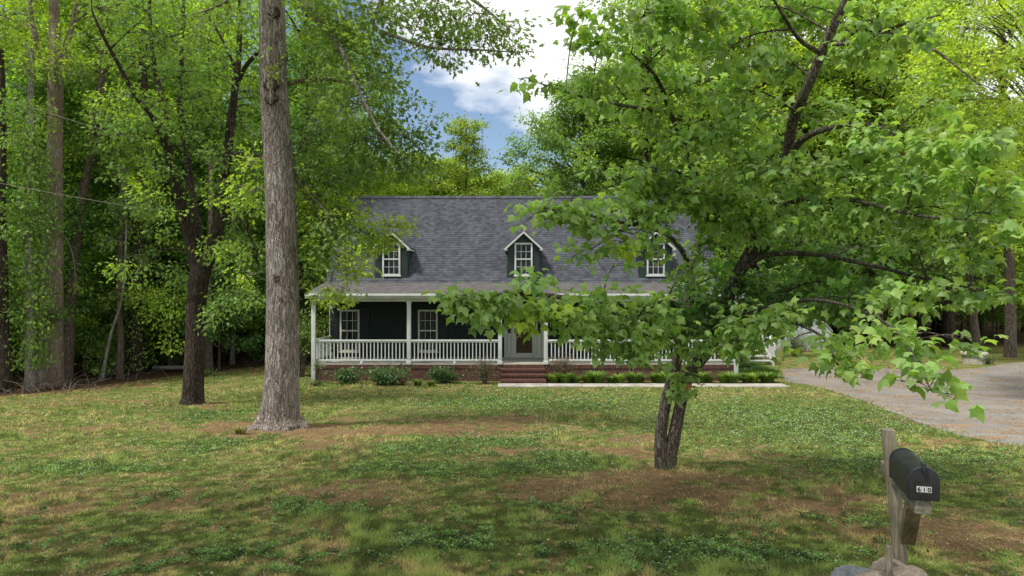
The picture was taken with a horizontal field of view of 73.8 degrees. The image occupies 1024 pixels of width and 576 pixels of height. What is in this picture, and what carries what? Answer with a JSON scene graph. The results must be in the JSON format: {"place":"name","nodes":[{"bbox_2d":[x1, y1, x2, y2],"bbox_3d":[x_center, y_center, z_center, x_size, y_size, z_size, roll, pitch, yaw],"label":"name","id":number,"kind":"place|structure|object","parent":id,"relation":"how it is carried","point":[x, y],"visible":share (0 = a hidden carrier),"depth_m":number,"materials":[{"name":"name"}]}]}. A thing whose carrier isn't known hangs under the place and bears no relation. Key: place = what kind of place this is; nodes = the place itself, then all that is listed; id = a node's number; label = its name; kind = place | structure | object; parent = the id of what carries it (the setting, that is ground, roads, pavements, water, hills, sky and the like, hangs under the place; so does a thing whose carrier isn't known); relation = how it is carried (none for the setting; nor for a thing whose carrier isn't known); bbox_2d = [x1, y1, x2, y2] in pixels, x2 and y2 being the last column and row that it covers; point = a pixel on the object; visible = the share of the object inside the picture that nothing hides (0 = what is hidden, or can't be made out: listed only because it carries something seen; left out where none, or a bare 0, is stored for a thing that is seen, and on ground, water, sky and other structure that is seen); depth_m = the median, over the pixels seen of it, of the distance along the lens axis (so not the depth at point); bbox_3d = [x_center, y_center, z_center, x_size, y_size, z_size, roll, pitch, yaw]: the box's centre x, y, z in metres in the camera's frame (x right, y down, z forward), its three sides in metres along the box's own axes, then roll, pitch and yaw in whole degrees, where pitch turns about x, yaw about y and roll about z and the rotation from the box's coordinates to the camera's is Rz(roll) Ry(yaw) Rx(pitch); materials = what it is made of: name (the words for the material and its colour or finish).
{"place":"outdoors","nodes":[
{"label":"outdoors","id":0,"kind":"place"},
{"bbox_2d":[0,309,1023,575],"bbox_3d":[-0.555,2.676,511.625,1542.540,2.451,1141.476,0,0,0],"label":"ground","id":1,"kind":"structure","parent":0,"point":[670,489],"depth_m":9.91,"materials":[{"name":"green plant"}]},
{"bbox_2d":[10,329,23,372],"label":"undergrowth shrub","id":2,"kind":"object","parent":1,"relation":"on","point":[14,354],"visible":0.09,"depth_m":30.59,"materials":[{"name":"green plant"}]},
{"bbox_2d":[0,49,57,393],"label":"edge tree","id":3,"kind":"object","parent":1,"relation":"on","point":[6,373],"visible":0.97,"depth_m":24.86,"materials":[{"name":"green plant"}]},
{"bbox_2d":[0,21,74,391],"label":"edge tree","id":4,"kind":"object","parent":1,"relation":"on","point":[28,320],"visible":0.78,"depth_m":25.38,"materials":[{"name":"green plant"}]},
{"bbox_2d":[11,149,70,389],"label":"edge tree","id":5,"kind":"object","parent":1,"relation":"on","point":[38,375],"visible":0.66,"depth_m":25.92,"materials":[{"name":"green plant"}]},
{"bbox_2d":[0,0,85,211],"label":"woodland tree","id":6,"kind":"object","parent":1,"relation":"on","point":[17,75],"visible":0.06,"depth_m":37.59,"materials":[{"name":"green plant"}]},
{"bbox_2d":[0,0,92,207],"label":"woodland tree","id":7,"kind":"object","parent":1,"relation":"on","point":[82,35],"visible":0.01,"depth_m":44.72,"materials":[{"name":"green plant"}]},
{"bbox_2d":[0,0,142,387],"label":"tulip tree","id":8,"kind":"object","parent":1,"relation":"on","point":[57,52],"visible":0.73,"depth_m":26.79,"materials":[{"name":"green plant"}]},
{"bbox_2d":[37,239,127,374],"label":"understory tree","id":9,"kind":"object","parent":1,"relation":"on","point":[80,321],"visible":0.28,"depth_m":30.21,"materials":[{"name":"green plant"}]},
{"bbox_2d":[5,53,160,347],"bbox_3d":[-19.268,-2.707,28.890,8.068,13.885,7.908,0,0,-32],"label":"woodland tree","id":10,"kind":"object","parent":1,"relation":"on","point":[73,106],"visible":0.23,"depth_m":28.59,"materials":[{"name":"green plant"}]},
{"bbox_2d":[0,0,202,355],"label":"woodland tree","id":11,"kind":"object","parent":1,"relation":"on","point":[77,55],"visible":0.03,"depth_m":37.07,"materials":[{"name":"green plant"}]},
{"bbox_2d":[35,0,171,382],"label":"edge tree","id":12,"kind":"object","parent":1,"relation":"on","point":[91,149],"visible":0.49,"depth_m":28.06,"materials":[{"name":"green plant"}]},
{"bbox_2d":[75,327,133,377],"bbox_3d":[-17.405,2.922,29.231,2.265,2.617,2.446,0,0,30],"label":"undergrowth shrub","id":13,"kind":"object","parent":1,"relation":"on","point":[97,364],"visible":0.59,"depth_m":29.07,"materials":[{"name":"green plant"}]},
{"bbox_2d":[65,101,144,368],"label":"edge tree","id":14,"kind":"object","parent":1,"relation":"on","point":[110,227],"visible":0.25,"depth_m":30.64,"materials":[{"name":"green plant"}]},
{"bbox_2d":[23,69,203,317],"bbox_3d":[-20.948,-3.898,35.742,9.063,16.376,9.751,0,0,24],"label":"woodland tree","id":15,"kind":"object","parent":1,"relation":"on","point":[78,175],"visible":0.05,"depth_m":34.72,"materials":[{"name":"green plant"}]},
{"bbox_2d":[73,20,176,379],"bbox_3d":[-16.736,-3.634,29.925,4.844,15.454,4.040,0,0,0],"label":"edge tree","id":16,"kind":"object","parent":1,"relation":"on","point":[120,349],"visible":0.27,"depth_m":28.77,"materials":[{"name":"green plant"}]},
{"bbox_2d":[65,214,184,369],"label":"understory tree","id":17,"kind":"object","parent":1,"relation":"on","point":[147,326],"visible":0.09,"depth_m":31.43,"materials":[{"name":"green plant"}]},
{"bbox_2d":[80,143,174,380],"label":"sapling","id":18,"kind":"object","parent":1,"relation":"on","point":[118,207],"visible":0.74,"depth_m":28.22,"materials":[{"name":"green plant"}]},
{"bbox_2d":[0,0,256,369],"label":"woodland tree","id":19,"kind":"object","parent":1,"relation":"on","point":[67,19],"visible":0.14,"depth_m":31.91,"materials":[{"name":"green plant"}]},
{"bbox_2d":[90,29,218,376],"bbox_3d":[-15.591,-3.581,29.508,6.774,15.348,4.766,0,0,0],"label":"edge tree","id":20,"kind":"object","parent":1,"relation":"on","point":[135,298],"visible":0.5,"depth_m":29.48,"materials":[{"name":"green plant"}]},
{"bbox_2d":[88,204,236,365],"bbox_3d":[-16.303,0.062,32.031,6.534,8.333,5.364,0,0,-33],"label":"understory tree","id":21,"kind":"object","parent":1,"relation":"on","point":[167,286],"visible":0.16,"depth_m":31.27,"materials":[{"name":"green plant"}]},
{"bbox_2d":[145,327,184,365],"bbox_3d":[-16.400,2.949,32.951,2.311,2.472,2.140,0,0,21],"label":"undergrowth shrub","id":22,"kind":"object","parent":1,"relation":"on","point":[163,355],"visible":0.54,"depth_m":32.70,"materials":[{"name":"green plant"}]},
{"bbox_2d":[85,59,265,365],"bbox_3d":[-16.582,-3.618,33.753,9.319,15.649,8.660,0,0,25],"label":"woodland tree","id":23,"kind":"object","parent":1,"relation":"on","point":[196,166],"visible":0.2,"depth_m":32.59,"materials":[{"name":"green plant"}]},
{"bbox_2d":[143,244,239,350],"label":"understory tree","id":24,"kind":"object","parent":1,"relation":"on","point":[174,318],"visible":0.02,"depth_m":33.98,"materials":[{"name":"green plant"}]},
{"bbox_2d":[70,0,331,404],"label":"shade tree","id":25,"kind":"object","parent":1,"relation":"on","point":[202,259],"visible":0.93,"depth_m":19.47,"materials":[{"name":"green plant"}]},
{"bbox_2d":[151,104,257,325],"bbox_3d":[-17.369,-3.005,37.829,8.609,14.458,8.001,0,0,7],"label":"woodland tree","id":26,"kind":"object","parent":1,"relation":"on","point":[204,177],"visible":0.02,"depth_m":37.56,"materials":[{"name":"green plant"}]},
{"bbox_2d":[161,232,265,369],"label":"understory tree","id":27,"kind":"object","parent":1,"relation":"on","point":[234,318],"visible":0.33,"depth_m":30.99,"materials":[{"name":"green plant"}]},
{"bbox_2d":[126,0,300,352],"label":"woodland tree","id":28,"kind":"object","parent":1,"relation":"on","point":[215,349],"visible":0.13,"depth_m":40.17,"materials":[{"name":"green plant"}]},
{"bbox_2d":[197,153,265,371],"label":"edge tree","id":29,"kind":"object","parent":1,"relation":"on","point":[209,348],"visible":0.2,"depth_m":30.45,"materials":[{"name":"green plant"}]},
{"bbox_2d":[206,222,265,357],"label":"understory tree","id":30,"kind":"object","parent":1,"relation":"on","point":[243,333],"visible":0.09,"depth_m":36.83,"materials":[{"name":"green plant"}]},
{"bbox_2d":[212,230,265,360],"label":"understory tree","id":31,"kind":"object","parent":1,"relation":"on","point":[255,324],"visible":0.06,"depth_m":34.06,"materials":[{"name":"green plant"}]},
{"bbox_2d":[214,177,265,364],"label":"edge tree","id":32,"kind":"object","parent":1,"relation":"on","point":[232,357],"visible":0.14,"depth_m":33.26,"materials":[{"name":"green plant"}]},
{"bbox_2d":[243,319,265,361],"bbox_3d":[-12.387,2.779,34.475,2.224,2.581,2.454,0,0,43],"label":"undergrowth shrub","id":33,"kind":"object","parent":1,"relation":"on","point":[262,344],"visible":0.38,"depth_m":34.07,"materials":[{"name":"green plant"}]},
{"bbox_2d":[240,217,328,332],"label":"understory tree","id":34,"kind":"object","parent":1,"relation":"on","point":[317,312],"visible":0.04,"depth_m":37.02,"materials":[{"name":"green plant"}]},
{"bbox_2d":[198,18,392,360],"bbox_3d":[-10.761,-4.678,34.942,9.689,17.508,10.425,0,0,-39],"label":"woodland tree","id":35,"kind":"object","parent":1,"relation":"on","point":[299,128],"visible":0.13,"depth_m":33.84,"materials":[{"name":"green plant"}]},
{"bbox_2d":[260,304,338,376],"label":"tree","id":36,"kind":"object","parent":1,"relation":"on","point":[304,342],"visible":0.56,"depth_m":27.97,"materials":[{"name":"green plant"}]},
{"bbox_2d":[202,0,411,265],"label":"woodland tree","id":37,"kind":"object","parent":1,"relation":"on","point":[291,17],"visible":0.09,"depth_m":41.72,"materials":[{"name":"green plant"}]},
{"bbox_2d":[322,365,364,383],"bbox_3d":[-6.306,3.326,25.946,1.648,0.740,1.060,0,0,23],"label":"shrub","id":38,"kind":"object","parent":1,"relation":"on","point":[344,375],"visible":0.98,"depth_m":25.79,"materials":[{"name":"green plant"}]},
{"bbox_2d":[297,129,389,318],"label":"woodland tree","id":39,"kind":"object","parent":1,"relation":"on","point":[357,192],"visible":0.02,"depth_m":41.45,"materials":[{"name":"green plant"}]},
{"bbox_2d":[288,6,405,335],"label":"woodland tree","id":40,"kind":"object","parent":1,"relation":"on","point":[398,96],"visible":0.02,"depth_m":50.99,"materials":[{"name":"green plant"}]},
{"bbox_2d":[170,0,544,430],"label":"oak tree","id":41,"kind":"object","parent":1,"relation":"on","point":[279,410],"visible":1,"depth_m":14.08,"materials":[{"name":"green plant"}]},
{"bbox_2d":[334,151,407,204],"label":"woodland tree","id":42,"kind":"object","parent":1,"relation":"on","point":[386,187],"visible":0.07,"depth_m":44.10,"materials":[{"name":"green plant"}]},
{"bbox_2d":[361,363,412,384],"bbox_3d":[-4.639,3.261,25.616,2.019,0.876,1.584,0,0,40],"label":"shrub","id":43,"kind":"object","parent":1,"relation":"on","point":[386,376],"visible":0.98,"depth_m":25.42,"materials":[{"name":"green plant"}]},
{"bbox_2d":[366,144,438,195],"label":"woodland tree","id":44,"kind":"object","parent":1,"relation":"on","point":[409,190],"visible":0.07,"depth_m":46.71,"materials":[{"name":"green plant"}]},
{"bbox_2d":[404,151,462,195],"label":"woodland tree","id":45,"kind":"object","parent":1,"relation":"on","point":[433,193],"visible":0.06,"depth_m":51.79,"materials":[{"name":"green plant"}]},
{"bbox_2d":[424,365,467,382],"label":"shrub","id":46,"kind":"object","parent":1,"relation":"on","point":[440,374],"visible":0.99,"depth_m":26.00,"materials":[{"name":"green plant"}]},
{"bbox_2d":[421,158,484,195],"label":"woodland tree","id":47,"kind":"object","parent":1,"relation":"on","point":[444,193],"visible":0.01,"depth_m":53.19,"materials":[{"name":"green plant"}]},
{"bbox_2d":[430,111,501,195],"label":"pointed tree","id":48,"kind":"object","parent":1,"relation":"on","point":[463,149],"visible":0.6,"depth_m":49.76,"materials":[{"name":"green plant"}]},
{"bbox_2d":[466,353,499,384],"bbox_3d":[-1.264,3.051,25.963,1.764,1.295,1.343,0,0,0],"label":"shrub","id":49,"kind":"object","parent":1,"relation":"on","point":[484,371],"visible":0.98,"depth_m":25.83,"materials":[{"name":"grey plant"}]},
{"bbox_2d":[464,168,527,195],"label":"woodland tree","id":50,"kind":"object","parent":1,"relation":"on","point":[497,190],"visible":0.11,"depth_m":55.16,"materials":[{"name":"green plant"}]},
{"bbox_2d":[0,363,1023,441],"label":"pine straw","id":51,"kind":"object","parent":1,"relation":"on","point":[901,399],"visible":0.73,"depth_m":21.44,"materials":[{"name":"brown plant"}]},
{"bbox_2d":[0,366,1023,575],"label":"clover","id":52,"kind":"object","parent":1,"relation":"on","point":[771,549],"depth_m":9.32,"materials":[{"name":"green plant"}]},
{"bbox_2d":[0,350,1023,575],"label":"fallen leaves","id":53,"kind":"object","parent":1,"relation":"on","point":[441,519],"depth_m":8.84,"materials":[{"name":"brown plant"}]},
{"bbox_2d":[305,196,775,382],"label":"house","id":54,"kind":"structure","parent":1,"relation":"on","point":[395,319],"depth_m":29.22,"materials":[{"name":"grey"}]},
{"bbox_2d":[339,310,359,352],"bbox_3d":[-6.940,1.848,29.193,0.900,1.844,0.115,0,0,0],"label":"window","id":55,"kind":"structure","parent":54,"relation":"in","point":[349,319],"depth_m":29.22,"materials":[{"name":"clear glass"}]},
{"bbox_2d":[417,310,437,352],"bbox_3d":[-3.600,1.848,29.193,0.900,1.844,0.115,0,0,0],"label":"window","id":56,"kind":"structure","parent":54,"relation":"in","point":[427,319],"depth_m":29.22,"materials":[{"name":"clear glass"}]},
{"bbox_2d":[514,307,533,355],"bbox_3d":[0.520,1.851,29.195,0.880,2.127,0.050,0,0,0],"label":"door","id":57,"kind":"structure","parent":54,"relation":"in","point":[520,349],"depth_m":29.20,"materials":[{"name":"paint"}]},
{"bbox_2d":[553,372,576,382],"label":"liriope clump","id":58,"kind":"object","parent":1,"relation":"on","point":[567,378],"visible":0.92,"depth_m":25.90,"materials":[{"name":"green plant"}]},
{"bbox_2d":[490,68,643,195],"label":"round tree","id":59,"kind":"object","parent":1,"relation":"on","point":[562,137],"visible":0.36,"depth_m":45.22,"materials":[{"name":"green plant"}]},
{"bbox_2d":[546,352,588,381],"bbox_3d":[2.026,3.096,26.413,1.952,1.264,1.304,0,0,0],"label":"shrub","id":60,"kind":"object","parent":1,"relation":"on","point":[561,368],"visible":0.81,"depth_m":26.39,"materials":[{"name":"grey plant"}]},
{"bbox_2d":[535,69,640,195],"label":"woodland tree","id":61,"kind":"object","parent":1,"relation":"on","point":[578,150],"visible":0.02,"depth_m":55.39,"materials":[{"name":"green plant"}]},
{"bbox_2d":[584,370,607,382],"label":"liriope clump","id":62,"kind":"object","parent":1,"relation":"on","point":[598,377],"visible":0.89,"depth_m":26.10,"materials":[{"name":"green plant"}]},
{"bbox_2d":[622,371,649,382],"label":"liriope clump","id":63,"kind":"object","parent":1,"relation":"on","point":[634,378],"visible":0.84,"depth_m":26.00,"materials":[{"name":"green plant"}]},
{"bbox_2d":[498,383,788,386],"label":"walkway","id":64,"kind":"structure","parent":1,"relation":"on","point":[632,384],"depth_m":25.39,"materials":[{"name":"concrete"}]},
{"bbox_2d":[550,0,747,200],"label":"woodland tree","id":65,"kind":"object","parent":1,"relation":"on","point":[647,153],"visible":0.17,"depth_m":42.55,"materials":[{"name":"green plant"}]},
{"bbox_2d":[586,52,714,215],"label":"woodland tree","id":66,"kind":"object","parent":1,"relation":"on","point":[640,135],"depth_m":50.14,"materials":[{"name":"green plant"}]},
{"bbox_2d":[625,60,766,286],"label":"woodland tree","id":67,"kind":"object","parent":1,"relation":"on","point":[696,144],"visible":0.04,"depth_m":43.23,"materials":[{"name":"green plant"}]},
{"bbox_2d":[609,0,787,213],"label":"woodland tree","id":68,"kind":"object","parent":1,"relation":"on","point":[697,6],"visible":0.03,"depth_m":43.78,"materials":[{"name":"green plant"}]},
{"bbox_2d":[421,0,1023,469],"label":"maple tree","id":69,"kind":"object","parent":1,"relation":"on","point":[775,312],"visible":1,"depth_m":7.76,"materials":[{"name":"green plant"}]},
{"bbox_2d":[721,370,744,382],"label":"liriope clump","id":70,"kind":"object","parent":1,"relation":"on","point":[733,378],"visible":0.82,"depth_m":25.91,"materials":[{"name":"green plant"}]},
{"bbox_2d":[636,0,869,302],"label":"woodland tree","id":71,"kind":"object","parent":1,"relation":"on","point":[797,51],"visible":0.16,"depth_m":40.92,"materials":[{"name":"green plant"}]},
{"bbox_2d":[753,371,781,382],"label":"liriope clump","id":72,"kind":"object","parent":1,"relation":"on","point":[769,377],"visible":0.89,"depth_m":26.11,"materials":[{"name":"green plant"}]},
{"bbox_2d":[710,70,836,299],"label":"woodland tree","id":73,"kind":"object","parent":1,"relation":"on","point":[777,214],"visible":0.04,"depth_m":45.27,"materials":[{"name":"green plant"}]},
{"bbox_2d":[752,249,802,315],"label":"understory tree","id":74,"kind":"object","parent":1,"relation":"on","point":[772,260],"visible":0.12,"depth_m":42.75,"materials":[{"name":"green plant"}]},
{"bbox_2d":[778,329,809,356],"bbox_3d":[15.319,2.880,36.463,2.517,1.653,2.404,0,0,-27],"label":"shrub","id":75,"kind":"object","parent":1,"relation":"on","point":[794,343],"visible":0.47,"depth_m":36.34,"materials":[{"name":"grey plant"}]},
{"bbox_2d":[694,0,908,286],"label":"woodland tree","id":76,"kind":"object","parent":1,"relation":"on","point":[828,71],"visible":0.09,"depth_m":42.51,"materials":[{"name":"green plant"}]},
{"bbox_2d":[770,319,832,351],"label":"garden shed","id":77,"kind":"structure","parent":1,"relation":"on","point":[804,330],"depth_m":39.00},
{"bbox_2d":[737,64,895,323],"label":"woodland tree","id":78,"kind":"object","parent":1,"relation":"on","point":[813,157],"visible":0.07,"depth_m":42.81,"materials":[{"name":"green plant"}]},
{"bbox_2d":[775,239,862,330],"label":"understory tree","id":79,"kind":"object","parent":1,"relation":"on","point":[835,326],"visible":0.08,"depth_m":42.66,"materials":[{"name":"green plant"}]},
{"bbox_2d":[830,565,869,575],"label":"rock","id":80,"kind":"object","parent":1,"relation":"on","point":[846,570],"visible":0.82,"depth_m":4.38,"materials":[{"name":"grey stone"}]},
{"bbox_2d":[753,0,970,345],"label":"woodland tree","id":81,"kind":"object","parent":1,"relation":"on","point":[869,95],"visible":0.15,"depth_m":41.51,"materials":[{"name":"green plant"}]},
{"bbox_2d":[790,0,982,347],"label":"woodland tree","id":82,"kind":"object","parent":1,"relation":"on","point":[895,21],"visible":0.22,"depth_m":40.27,"materials":[{"name":"green plant"}]},
{"bbox_2d":[868,557,905,575],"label":"rock","id":83,"kind":"object","parent":1,"relation":"on","point":[879,564],"visible":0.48,"depth_m":4.47,"materials":[{"name":"beige stone"}]},
{"bbox_2d":[885,544,892,575],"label":"wooden stake","id":84,"kind":"object","parent":1,"relation":"on","point":[889,555],"visible":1,"depth_m":4.40,"materials":[{"name":"brown wood"}]},
{"bbox_2d":[830,75,957,341],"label":"woodland tree","id":85,"kind":"object","parent":1,"relation":"on","point":[897,268],"visible":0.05,"depth_m":44.65,"materials":[{"name":"green plant"}]},
{"bbox_2d":[869,246,941,336],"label":"understory tree","id":86,"kind":"object","parent":1,"relation":"on","point":[909,315],"visible":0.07,"depth_m":45.86,"materials":[{"name":"green plant"}]},
{"bbox_2d":[891,565,926,575],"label":"rock","id":87,"kind":"object","parent":1,"relation":"on","point":[910,570],"visible":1,"depth_m":4.34,"materials":[{"name":"beige stone"}]},
{"bbox_2d":[880,428,939,565],"bbox_3d":[2.535,1.700,4.394,0.203,1.500,0.982,0,0,17],"label":"mailbox","id":88,"kind":"object","parent":1,"relation":"on","point":[912,479],"visible":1,"depth_m":4.30,"materials":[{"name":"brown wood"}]},
{"bbox_2d":[907,461,939,501],"bbox_3d":[2.389,1.124,3.963,0.163,0.216,0.074,0,0,0],"label":"box door","id":89,"kind":"structure","parent":88,"relation":"in","point":[924,476],"depth_m":3.95,"materials":[{"name":"black paint"}]},
{"bbox_2d":[819,0,1022,324],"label":"woodland tree","id":90,"kind":"object","parent":1,"relation":"on","point":[905,316],"visible":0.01,"depth_m":46.05,"materials":[{"name":"green plant"}]},
{"bbox_2d":[847,115,999,347],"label":"edge tree","id":91,"kind":"object","parent":1,"relation":"on","point":[949,324],"visible":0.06,"depth_m":41.66,"materials":[{"name":"green plant"}]},
{"bbox_2d":[872,117,991,337],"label":"woodland tree","id":92,"kind":"object","parent":1,"relation":"on","point":[918,318],"depth_m":47.16,"materials":[{"name":"green plant"}]},
{"bbox_2d":[889,0,1023,253],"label":"sunlit tree","id":93,"kind":"object","parent":1,"relation":"on","point":[948,19],"visible":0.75,"depth_m":20.33,"materials":[{"name":"green plant"}]},
{"bbox_2d":[891,169,1023,350],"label":"edge tree","id":94,"kind":"object","parent":1,"relation":"on","point":[974,326],"visible":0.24,"depth_m":39.28,"materials":[{"name":"green plant"}]},
{"bbox_2d":[900,0,1023,357],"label":"edge tree","id":95,"kind":"object","parent":1,"relation":"on","point":[1010,342],"visible":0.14,"depth_m":33.62,"materials":[{"name":"green plant"}]},
{"bbox_2d":[931,241,997,337],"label":"understory tree","id":96,"kind":"object","parent":1,"relation":"on","point":[984,322],"visible":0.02,"depth_m":48.34,"materials":[{"name":"green plant"}]},
{"bbox_2d":[960,351,988,364],"bbox_3d":[22.418,3.410,33.053,1.335,0.680,1.285,0,0,0],"label":"concrete well cap","id":97,"kind":"object","parent":1,"relation":"on","point":[971,359],"visible":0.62,"depth_m":32.63,"materials":[{"name":"beige concrete"}]},
{"bbox_2d":[932,188,1023,319],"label":"woodland tree","id":98,"kind":"object","parent":1,"relation":"on","point":[1017,241],"visible":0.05,"depth_m":46.08,"materials":[{"name":"green plant"}]},
{"bbox_2d":[955,253,1023,339],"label":"understory tree","id":99,"kind":"object","parent":1,"relation":"on","point":[995,313],"visible":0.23,"depth_m":46.96,"materials":[{"name":"green plant"}]},
{"bbox_2d":[956,124,1023,336],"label":"woodland tree","id":100,"kind":"object","parent":1,"relation":"on","point":[981,329],"visible":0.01,"depth_m":50.52,"materials":[{"name":"green plant"}]},
{"bbox_2d":[985,127,1023,308],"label":"woodland tree","id":101,"kind":"object","parent":1,"relation":"on","point":[1018,250],"visible":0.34,"depth_m":44.37,"materials":[{"name":"green plant"}]},
{"bbox_2d":[0,0,1023,190],"label":"sky","id":102,"kind":"structure","parent":0,"point":[450,97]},
{"bbox_2d":[781,362,1023,445],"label":"driveway","id":103,"kind":"structure","parent":0,"point":[1009,372],"depth_m":22.02,"materials":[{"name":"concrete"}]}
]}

